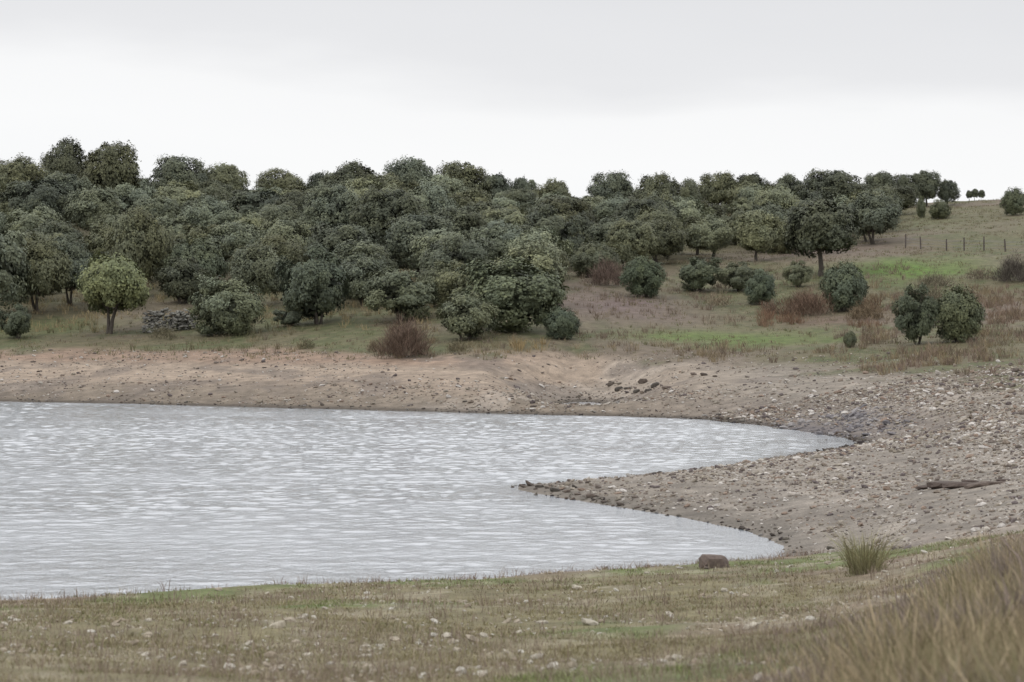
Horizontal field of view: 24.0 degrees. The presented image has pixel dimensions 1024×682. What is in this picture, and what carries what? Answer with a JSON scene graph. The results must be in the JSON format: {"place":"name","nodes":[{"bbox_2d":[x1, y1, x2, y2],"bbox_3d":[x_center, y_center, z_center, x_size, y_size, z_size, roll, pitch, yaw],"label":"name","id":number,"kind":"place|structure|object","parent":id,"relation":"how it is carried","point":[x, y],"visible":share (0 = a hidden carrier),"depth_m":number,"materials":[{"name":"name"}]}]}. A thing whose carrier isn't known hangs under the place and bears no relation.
{"place":"outdoors","nodes":[
{"label":"outdoors","id":0,"kind":"place"},
{"bbox_2d":[0,246,438,331],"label":"yellow grass","id":1,"kind":"structure","parent":0,"point":[354,304],"depth_m":202.42,"materials":[{"name":"plant"}]},
{"bbox_2d":[0,401,853,599],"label":"lake water","id":2,"kind":"structure","parent":0,"point":[101,497],"depth_m":70.15,"materials":[{"name":"grey liquid"}]},
{"bbox_2d":[0,199,1023,681],"bbox_3d":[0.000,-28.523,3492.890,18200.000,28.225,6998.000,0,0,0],"label":"ground","id":3,"kind":"structure","parent":0,"point":[442,363],"depth_m":146.00,"materials":[{"name":"soil"}]},
{"bbox_2d":[0,303,30,338],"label":"holm oak","id":4,"kind":"object","parent":3,"relation":"on","point":[17,322],"visible":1,"depth_m":192.93,"materials":[{"name":"green plant"}]},
{"bbox_2d":[0,229,37,310],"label":"holm oak","id":5,"kind":"object","parent":3,"relation":"on","point":[13,261],"visible":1,"depth_m":204.36,"materials":[{"name":"green plant"}]},
{"bbox_2d":[0,152,48,191],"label":"holm oak","id":6,"kind":"object","parent":3,"relation":"on","point":[18,169],"visible":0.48,"depth_m":297.55,"materials":[{"name":"green plant"}]},
{"bbox_2d":[3,203,64,237],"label":"holm oak","id":7,"kind":"object","parent":3,"relation":"on","point":[22,221],"visible":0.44,"depth_m":254.68,"materials":[{"name":"green plant"}]},
{"bbox_2d":[0,175,71,219],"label":"holm oak","id":8,"kind":"object","parent":3,"relation":"on","point":[31,194],"visible":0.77,"depth_m":272.85,"materials":[{"name":"green plant"}]},
{"bbox_2d":[14,230,73,312],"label":"holm oak","id":9,"kind":"object","parent":3,"relation":"on","point":[44,258],"visible":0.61,"depth_m":208.16,"materials":[{"name":"green plant"}]},
{"bbox_2d":[30,218,84,243],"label":"holm oak","id":10,"kind":"object","parent":3,"relation":"on","point":[50,227],"visible":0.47,"depth_m":249.65,"materials":[{"name":"green plant"}]},
{"bbox_2d":[39,135,88,176],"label":"holm oak","id":11,"kind":"object","parent":3,"relation":"on","point":[68,158],"visible":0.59,"depth_m":320.16,"materials":[{"name":"green plant"}]},
{"bbox_2d":[45,171,91,198],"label":"holm oak","id":12,"kind":"object","parent":3,"relation":"on","point":[73,184],"visible":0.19,"depth_m":290.71,"materials":[{"name":"green plant"}]},
{"bbox_2d":[52,233,98,305],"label":"holm oak","id":13,"kind":"object","parent":3,"relation":"on","point":[79,254],"visible":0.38,"depth_m":213.40,"materials":[{"name":"green plant"}]},
{"bbox_2d":[63,185,120,231],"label":"holm oak","id":14,"kind":"object","parent":3,"relation":"on","point":[94,201],"visible":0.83,"depth_m":267.75,"materials":[{"name":"green plant"}]},
{"bbox_2d":[81,222,125,255],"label":"holm oak","id":15,"kind":"object","parent":3,"relation":"on","point":[95,241],"visible":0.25,"depth_m":240.97,"materials":[{"name":"green plant"}]},
{"bbox_2d":[77,140,142,198],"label":"holm oak","id":16,"kind":"object","parent":3,"relation":"on","point":[110,169],"visible":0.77,"depth_m":297.72,"materials":[{"name":"green plant"}]},
{"bbox_2d":[73,250,156,333],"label":"holm oak","id":17,"kind":"object","parent":3,"relation":"on","point":[106,283],"visible":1,"depth_m":191.85,"materials":[{"name":"green plant"}]},
{"bbox_2d":[114,182,157,215],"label":"holm oak","id":18,"kind":"object","parent":3,"relation":"on","point":[128,194],"visible":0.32,"depth_m":276.62,"materials":[{"name":"green plant"}]},
{"bbox_2d":[100,205,176,288],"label":"holm oak","id":19,"kind":"object","parent":3,"relation":"on","point":[145,246],"visible":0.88,"depth_m":218.77,"materials":[{"name":"green plant"}]},
{"bbox_2d":[131,193,182,232],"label":"holm oak","id":20,"kind":"object","parent":3,"relation":"on","point":[158,206],"visible":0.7,"depth_m":269.73,"materials":[{"name":"green plant"}]},
{"bbox_2d":[141,308,196,332],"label":"dry stone wall","id":21,"kind":"structure","parent":3,"relation":"on","point":[177,320],"depth_m":193.47,"materials":[{"name":"grey stone"}]},
{"bbox_2d":[152,178,203,216],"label":"holm oak","id":22,"kind":"object","parent":3,"relation":"on","point":[182,194],"visible":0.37,"depth_m":292.10,"materials":[{"name":"green plant"}]},
{"bbox_2d":[147,153,210,193],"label":"holm oak","id":23,"kind":"object","parent":3,"relation":"on","point":[178,169],"visible":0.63,"depth_m":309.54,"materials":[{"name":"green plant"}]},
{"bbox_2d":[153,255,214,303],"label":"holm oak","id":24,"kind":"object","parent":3,"relation":"on","point":[182,283],"visible":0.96,"depth_m":211.38,"materials":[{"name":"green plant"}]},
{"bbox_2d":[164,234,229,294],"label":"holm oak","id":25,"kind":"object","parent":3,"relation":"on","point":[206,253],"visible":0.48,"depth_m":217.35,"materials":[{"name":"green plant"}]},
{"bbox_2d":[177,193,241,234],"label":"holm oak","id":26,"kind":"object","parent":3,"relation":"on","point":[205,211],"visible":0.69,"depth_m":260.90,"materials":[{"name":"green plant"}]},
{"bbox_2d":[201,162,250,190],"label":"holm oak","id":27,"kind":"object","parent":3,"relation":"on","point":[223,173],"visible":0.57,"depth_m":315.49,"materials":[{"name":"green plant"}]},
{"bbox_2d":[187,270,268,335],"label":"holm oak","id":28,"kind":"object","parent":3,"relation":"on","point":[231,306],"visible":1,"depth_m":188.32,"materials":[{"name":"green plant"}]},
{"bbox_2d":[201,219,262,264],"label":"holm oak","id":29,"kind":"object","parent":3,"relation":"on","point":[234,235],"visible":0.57,"depth_m":237.71,"materials":[{"name":"green plant"}]},
{"bbox_2d":[224,186,285,218],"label":"holm oak","id":30,"kind":"object","parent":3,"relation":"on","point":[248,200],"visible":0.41,"depth_m":271.92,"materials":[{"name":"green plant"}]},
{"bbox_2d":[227,242,290,300],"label":"holm oak","id":31,"kind":"object","parent":3,"relation":"on","point":[256,271],"visible":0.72,"depth_m":205.50,"materials":[{"name":"green plant"}]},
{"bbox_2d":[46,318,497,355],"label":"dark weeds","id":32,"kind":"object","parent":3,"relation":"on","point":[228,348],"visible":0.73,"depth_m":186.08,"materials":[{"name":"green plant"}]},
{"bbox_2d":[249,201,303,231],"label":"holm oak","id":33,"kind":"object","parent":3,"relation":"on","point":[283,211],"visible":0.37,"depth_m":252.16,"materials":[{"name":"green plant"}]},
{"bbox_2d":[252,167,307,191],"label":"holm oak","id":34,"kind":"object","parent":3,"relation":"on","point":[285,180],"visible":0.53,"depth_m":320.17,"materials":[{"name":"green plant"}]},
{"bbox_2d":[251,232,308,289],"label":"holm oak","id":35,"kind":"object","parent":3,"relation":"on","point":[291,251],"visible":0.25,"depth_m":218.60,"materials":[{"name":"green plant"}]},
{"bbox_2d":[254,216,315,261],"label":"holm oak","id":36,"kind":"object","parent":3,"relation":"on","point":[278,226],"visible":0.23,"depth_m":234.11,"materials":[{"name":"green plant"}]},
{"bbox_2d":[271,242,351,324],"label":"holm oak","id":37,"kind":"object","parent":3,"relation":"on","point":[317,288],"visible":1,"depth_m":191.18,"materials":[{"name":"green plant"}]},
{"bbox_2d":[294,181,360,236],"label":"holm oak","id":38,"kind":"object","parent":3,"relation":"on","point":[326,206],"visible":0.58,"depth_m":245.82,"materials":[{"name":"green plant"}]},
{"bbox_2d":[303,219,387,262],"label":"holm oak","id":39,"kind":"object","parent":3,"relation":"on","point":[330,236],"visible":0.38,"depth_m":222.36,"materials":[{"name":"green plant"}]},
{"bbox_2d":[314,158,386,193],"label":"holm oak","id":40,"kind":"object","parent":3,"relation":"on","point":[354,169],"visible":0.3,"depth_m":297.87,"materials":[{"name":"green plant"}]},
{"bbox_2d":[333,251,400,306],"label":"holm oak","id":41,"kind":"object","parent":3,"relation":"on","point":[357,276],"visible":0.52,"depth_m":202.11,"materials":[{"name":"green plant"}]},
{"bbox_2d":[334,239,400,270],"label":"holm oak","id":42,"kind":"object","parent":3,"relation":"on","point":[367,248],"visible":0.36,"depth_m":212.54,"materials":[{"name":"green plant"}]},
{"bbox_2d":[246,333,522,358],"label":"dry tussocks","id":43,"kind":"object","parent":3,"relation":"on","point":[401,357],"visible":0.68,"depth_m":171.10,"materials":[{"name":"brown plant"}]},
{"bbox_2d":[346,184,434,246],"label":"holm oak","id":44,"kind":"object","parent":3,"relation":"on","point":[378,213],"visible":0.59,"depth_m":238.27,"materials":[{"name":"green plant"}]},
{"bbox_2d":[361,269,438,321],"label":"holm oak","id":45,"kind":"object","parent":3,"relation":"on","point":[403,294],"visible":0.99,"depth_m":188.93,"materials":[{"name":"green plant"}]},
{"bbox_2d":[366,310,439,357],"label":"bare shrub","id":46,"kind":"object","parent":3,"relation":"on","point":[398,341],"visible":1,"depth_m":164.87,"materials":[{"name":"bare twigs"},{"name":"woody branches"}]},
{"bbox_2d":[382,154,434,187],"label":"holm oak","id":47,"kind":"object","parent":3,"relation":"on","point":[406,171],"visible":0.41,"depth_m":315.44,"materials":[{"name":"green plant"}]},
{"bbox_2d":[382,211,458,274],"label":"holm oak","id":48,"kind":"object","parent":3,"relation":"on","point":[403,232],"visible":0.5,"depth_m":225.43,"materials":[{"name":"green plant"}]},
{"bbox_2d":[406,178,461,223],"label":"holm oak","id":49,"kind":"object","parent":3,"relation":"on","point":[435,199],"visible":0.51,"depth_m":254.94,"materials":[{"name":"green plant"}]},
{"bbox_2d":[413,259,464,305],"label":"holm oak","id":50,"kind":"object","parent":3,"relation":"on","point":[432,275],"visible":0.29,"depth_m":198.34,"materials":[{"name":"green plant"}]},
{"bbox_2d":[408,227,486,266],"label":"holm oak","id":51,"kind":"object","parent":3,"relation":"on","point":[422,244],"visible":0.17,"depth_m":217.44,"materials":[{"name":"green plant"}]},
{"bbox_2d":[417,232,499,277],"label":"holm oak","id":52,"kind":"object","parent":3,"relation":"on","point":[465,251],"visible":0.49,"depth_m":204.36,"materials":[{"name":"green plant"}]},
{"bbox_2d":[431,206,486,242],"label":"holm oak","id":53,"kind":"object","parent":3,"relation":"on","point":[465,219],"visible":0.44,"depth_m":236.19,"materials":[{"name":"green plant"}]},
{"bbox_2d":[432,160,493,197],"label":"holm oak","id":54,"kind":"object","parent":3,"relation":"on","point":[468,176],"visible":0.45,"depth_m":303.18,"materials":[{"name":"green plant"}]},
{"bbox_2d":[437,260,488,300],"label":"holm oak","id":55,"kind":"object","parent":3,"relation":"on","point":[447,289],"visible":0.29,"depth_m":192.96,"materials":[{"name":"green plant"}]},
{"bbox_2d":[434,290,499,340],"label":"holm oak","id":56,"kind":"object","parent":3,"relation":"on","point":[459,317],"visible":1,"depth_m":173.64,"materials":[{"name":"green plant"}]},
{"bbox_2d":[468,219,525,263],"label":"holm oak","id":57,"kind":"object","parent":3,"relation":"on","point":[501,232],"visible":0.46,"depth_m":222.18,"materials":[{"name":"green plant"}]},
{"bbox_2d":[480,206,528,245],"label":"holm oak","id":58,"kind":"object","parent":3,"relation":"on","point":[510,216],"visible":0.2,"depth_m":240.21,"materials":[{"name":"green plant"}]},
{"bbox_2d":[0,532,1014,681],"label":"foreground stones","id":59,"kind":"object","parent":3,"relation":"on","point":[445,634],"visible":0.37,"depth_m":25.41,"materials":[{"name":"grey stone"}]},
{"bbox_2d":[452,256,569,332],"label":"holm oak","id":60,"kind":"object","parent":3,"relation":"on","point":[518,298],"visible":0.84,"depth_m":177.81,"materials":[{"name":"green plant"}]},
{"bbox_2d":[0,527,1023,681],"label":"foreground grass","id":61,"kind":"structure","parent":3,"relation":"on","point":[354,601],"depth_m":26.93,"materials":[{"name":"green plant"}]},
{"bbox_2d":[0,349,1023,421],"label":"shore gravel","id":62,"kind":"structure","parent":3,"relation":"on","point":[563,386],"depth_m":147.76,"materials":[{"name":"gravel"}]},
{"bbox_2d":[0,198,1023,359],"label":"meadow grass","id":63,"kind":"structure","parent":3,"relation":"on","point":[732,297],"depth_m":194.47,"materials":[{"name":"green plant"}]},
{"bbox_2d":[487,239,574,279],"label":"holm oak","id":64,"kind":"object","parent":3,"relation":"on","point":[544,248],"visible":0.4,"depth_m":195.97,"materials":[{"name":"green plant"}]},
{"bbox_2d":[502,224,575,257],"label":"holm oak","id":65,"kind":"object","parent":3,"relation":"on","point":[545,235],"visible":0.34,"depth_m":217.74,"materials":[{"name":"green plant"}]},
{"bbox_2d":[519,202,593,260],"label":"holm oak","id":66,"kind":"object","parent":3,"relation":"on","point":[538,217],"visible":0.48,"depth_m":231.18,"materials":[{"name":"green plant"}]},
{"bbox_2d":[539,305,581,339],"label":"holm oak","id":67,"kind":"object","parent":3,"relation":"on","point":[560,322],"visible":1,"depth_m":174.39,"materials":[{"name":"green plant"}]},
{"bbox_2d":[537,196,595,222],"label":"holm oak","id":68,"kind":"object","parent":3,"relation":"on","point":[565,207],"visible":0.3,"depth_m":254.69,"materials":[{"name":"green plant"}]},
{"bbox_2d":[569,241,622,276],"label":"holm oak","id":69,"kind":"object","parent":3,"relation":"on","point":[585,256],"visible":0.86,"depth_m":223.10,"materials":[{"name":"green plant"}]},
{"bbox_2d":[583,251,624,285],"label":"bare shrub","id":70,"kind":"object","parent":3,"relation":"on","point":[610,274],"visible":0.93,"depth_m":213.40,"materials":[{"name":"brown plant"}]},
{"bbox_2d":[585,169,633,200],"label":"holm oak","id":71,"kind":"object","parent":3,"relation":"on","point":[618,184],"visible":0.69,"depth_m":316.49,"materials":[{"name":"green plant"}]},
{"bbox_2d":[587,212,643,245],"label":"holm oak","id":72,"kind":"object","parent":3,"relation":"on","point":[601,229],"visible":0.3,"depth_m":241.29,"materials":[{"name":"green plant"}]},
{"bbox_2d":[603,218,662,268],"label":"holm oak","id":73,"kind":"object","parent":3,"relation":"on","point":[626,239],"visible":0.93,"depth_m":231.51,"materials":[{"name":"green plant"}]},
{"bbox_2d":[609,196,676,219],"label":"holm oak","id":74,"kind":"object","parent":3,"relation":"on","point":[631,204],"visible":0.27,"depth_m":251.57,"materials":[{"name":"green plant"}]},
{"bbox_2d":[618,254,668,297],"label":"holm oak","id":75,"kind":"object","parent":3,"relation":"on","point":[641,276],"visible":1,"depth_m":205.92,"materials":[{"name":"green plant"}]},
{"bbox_2d":[632,170,681,195],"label":"holm oak","id":76,"kind":"object","parent":3,"relation":"on","point":[663,184],"visible":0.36,"depth_m":308.65,"materials":[{"name":"green plant"}]},
{"bbox_2d":[631,204,685,259],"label":"holm oak","id":77,"kind":"object","parent":3,"relation":"on","point":[651,214],"visible":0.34,"depth_m":244.94,"materials":[{"name":"green plant"}]},
{"bbox_2d":[641,218,690,263],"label":"holm oak","id":78,"kind":"object","parent":3,"relation":"on","point":[672,240],"visible":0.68,"depth_m":237.00,"materials":[{"name":"green plant"}]},
{"bbox_2d":[670,196,716,224],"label":"holm oak","id":79,"kind":"object","parent":3,"relation":"on","point":[687,206],"visible":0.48,"depth_m":275.08,"materials":[{"name":"green plant"}]},
{"bbox_2d":[677,255,722,291],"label":"holm oak","id":80,"kind":"object","parent":3,"relation":"on","point":[696,273],"visible":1,"depth_m":211.93,"materials":[{"name":"green plant"}]},
{"bbox_2d":[686,212,734,258],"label":"holm oak","id":81,"kind":"object","parent":3,"relation":"on","point":[711,233],"visible":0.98,"depth_m":244.32,"materials":[{"name":"green plant"}]},
{"bbox_2d":[567,338,853,362],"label":"dry tussocks","id":82,"kind":"object","parent":3,"relation":"on","point":[722,348],"visible":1,"depth_m":167.89,"materials":[{"name":"brown plant"}]},
{"bbox_2d":[696,170,737,206],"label":"holm oak","id":83,"kind":"object","parent":3,"relation":"on","point":[715,189],"visible":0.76,"depth_m":323.37,"materials":[{"name":"green plant"}]},
{"bbox_2d":[712,261,758,290],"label":"holm oak","id":84,"kind":"object","parent":3,"relation":"on","point":[737,278],"visible":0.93,"depth_m":211.54,"materials":[{"name":"green plant"}]},
{"bbox_2d":[574,257,915,339],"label":"dry tussocks","id":85,"kind":"object","parent":3,"relation":"on","point":[837,336],"visible":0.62,"depth_m":199.22,"materials":[{"name":"brown plant"}]},
{"bbox_2d":[730,209,784,261],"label":"holm oak","id":86,"kind":"object","parent":3,"relation":"on","point":[758,232],"visible":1,"depth_m":238.75,"materials":[{"name":"green plant"}]},
{"bbox_2d":[743,267,777,304],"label":"holm oak","id":87,"kind":"object","parent":3,"relation":"on","point":[759,289],"visible":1,"depth_m":200.80,"materials":[{"name":"green plant"}]},
{"bbox_2d":[511,366,1023,573],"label":"beach gravel","id":88,"kind":"structure","parent":3,"relation":"on","point":[920,395],"depth_m":78.03,"materials":[{"name":"grey gravel"}]},
{"bbox_2d":[750,183,801,210],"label":"holm oak","id":89,"kind":"object","parent":3,"relation":"on","point":[787,197],"visible":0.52,"depth_m":279.03,"materials":[{"name":"green plant"}]},
{"bbox_2d":[781,259,814,286],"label":"holm oak","id":90,"kind":"object","parent":3,"relation":"on","point":[799,274],"visible":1,"depth_m":212.91,"materials":[{"name":"green plant"}]},
{"bbox_2d":[778,283,836,314],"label":"bare shrub","id":91,"kind":"object","parent":3,"relation":"on","point":[810,301],"visible":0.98,"depth_m":192.29,"materials":[{"name":"brown plant"}]},
{"bbox_2d":[755,293,884,327],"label":"red brown scrub","id":92,"kind":"object","parent":3,"relation":"on","point":[786,318],"visible":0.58,"depth_m":189.45,"materials":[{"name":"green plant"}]},
{"bbox_2d":[781,194,860,276],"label":"holm oak","id":93,"kind":"object","parent":3,"relation":"on","point":[819,226],"visible":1,"depth_m":219.17,"materials":[{"name":"green plant"}]},
{"bbox_2d":[795,167,868,197],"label":"holm oak","id":94,"kind":"object","parent":3,"relation":"on","point":[835,182],"visible":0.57,"depth_m":306.71,"materials":[{"name":"green plant"}]},
{"bbox_2d":[816,259,869,311],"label":"holm oak","id":95,"kind":"object","parent":3,"relation":"on","point":[845,288],"visible":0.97,"depth_m":193.59,"materials":[{"name":"green plant"}]},
{"bbox_2d":[819,522,924,574],"bbox_3d":[5.284,3.110,36.011,1.956,0.773,1.910,0,0,-37],"label":"rush tuft","id":96,"kind":"object","parent":3,"relation":"on","point":[874,559],"visible":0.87,"depth_m":35.91,"materials":[{"name":"green plant"}]},
{"bbox_2d":[844,189,902,244],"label":"holm oak","id":97,"kind":"object","parent":3,"relation":"on","point":[878,214],"visible":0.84,"depth_m":252.20,"materials":[{"name":"green plant"}]},
{"bbox_2d":[890,282,941,344],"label":"holm oak","id":98,"kind":"object","parent":3,"relation":"on","point":[914,320],"visible":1,"depth_m":161.59,"materials":[{"name":"green plant"}]},
{"bbox_2d":[910,170,942,206],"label":"holm oak","id":99,"kind":"object","parent":3,"relation":"on","point":[929,185],"visible":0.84,"depth_m":330.63,"materials":[{"name":"green plant"}]},
{"bbox_2d":[855,281,1023,374],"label":"dry tussocks","id":100,"kind":"object","parent":3,"relation":"on","point":[928,352],"visible":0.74,"depth_m":157.03,"materials":[{"name":"brown plant"}]},
{"bbox_2d":[931,282,985,342],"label":"holm oak","id":101,"kind":"object","parent":3,"relation":"on","point":[961,316],"visible":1,"depth_m":161.21,"materials":[{"name":"green plant"}]},
{"bbox_2d":[915,479,1010,489],"bbox_3d":[11.042,3.553,59.553,1.437,0.427,3.679,0,0,-20],"label":"dark rock ledge","id":102,"kind":"object","parent":3,"relation":"on","point":[967,483],"visible":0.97,"depth_m":58.83,"materials":[{"name":"stone"}]},
{"bbox_2d":[984,248,1023,281],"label":"bare shrub","id":103,"kind":"object","parent":3,"relation":"on","point":[1014,270],"visible":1,"depth_m":206.97,"materials":[{"name":"brown plant"}]},
{"bbox_2d":[999,186,1023,214],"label":"holm oak","id":104,"kind":"object","parent":3,"relation":"on","point":[1013,199],"visible":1,"depth_m":287.17,"materials":[{"name":"green plant"}]},
{"bbox_2d":[0,0,1023,205],"label":"sky","id":105,"kind":"structure","parent":0,"point":[570,91],"materials":[{"name":"white"}]},
{"bbox_2d":[684,512,1023,681],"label":"tall dry grass","id":106,"kind":"structure","parent":0,"point":[957,653],"depth_m":13.00,"materials":[{"name":"beige plant"}]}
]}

